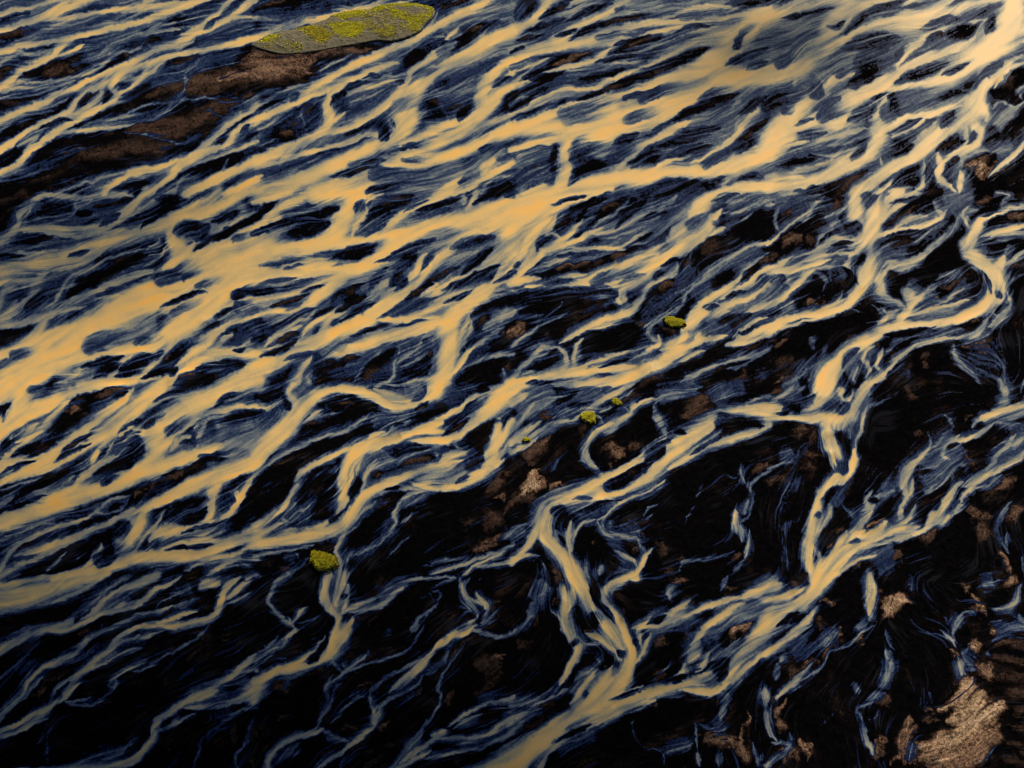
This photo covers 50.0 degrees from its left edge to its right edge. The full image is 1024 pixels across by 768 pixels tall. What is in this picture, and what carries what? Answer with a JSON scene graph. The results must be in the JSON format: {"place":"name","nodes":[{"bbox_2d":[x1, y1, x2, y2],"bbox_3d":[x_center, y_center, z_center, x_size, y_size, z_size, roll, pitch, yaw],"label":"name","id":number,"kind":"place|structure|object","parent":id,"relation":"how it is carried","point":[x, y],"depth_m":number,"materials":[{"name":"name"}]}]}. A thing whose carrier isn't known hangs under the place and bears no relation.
{"place":"outdoors","nodes":[
{"label":"outdoors","id":0,"kind":"place"},
{"bbox_2d":[0,0,1023,767],"bbox_3d":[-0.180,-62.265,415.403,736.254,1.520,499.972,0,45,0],"label":"water","id":1,"kind":"structure","parent":0,"point":[808,64],"depth_m":380.25,"materials":[{"name":"beige liquid"}]},
{"bbox_2d":[251,2,434,54],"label":"grassy island","id":2,"kind":"structure","parent":1,"relation":"in","point":[391,23],"depth_m":518.24,"materials":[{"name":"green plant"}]},
{"bbox_2d":[0,0,1023,767],"bbox_3d":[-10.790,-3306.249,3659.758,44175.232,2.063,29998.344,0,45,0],"label":"ground","id":3,"kind":"structure","parent":0,"point":[888,438],"depth_m":307.76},
{"bbox_2d":[308,550,338,573],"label":"grass hummock","id":4,"kind":"object","parent":3,"relation":"on","point":[322,561],"depth_m":303.13,"materials":[{"name":"yellow plant"}]},
{"bbox_2d":[523,437,530,442],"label":"grass hummock","id":5,"kind":"object","parent":3,"relation":"on","point":[525,439],"depth_m":335.89,"materials":[{"name":"plant"}]},
{"bbox_2d":[663,316,686,327],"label":"grass hummock","id":6,"kind":"object","parent":3,"relation":"on","point":[672,321],"depth_m":373.21,"materials":[{"name":"plant"}]},
{"bbox_2d":[0,0,1023,767],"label":"sand bank","id":7,"kind":"structure","parent":0,"point":[972,734],"depth_m":323.65,"materials":[{"name":"brown sand"}]},
{"bbox_2d":[579,411,596,423],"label":"grass hummock","id":8,"kind":"object","parent":7,"relation":"on","point":[589,417],"depth_m":341.87,"materials":[{"name":"plant"}]},
{"bbox_2d":[612,397,621,405],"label":"grass hummock","id":9,"kind":"object","parent":7,"relation":"on","point":[616,401],"depth_m":346.85,"materials":[{"name":"plant"}]}
]}

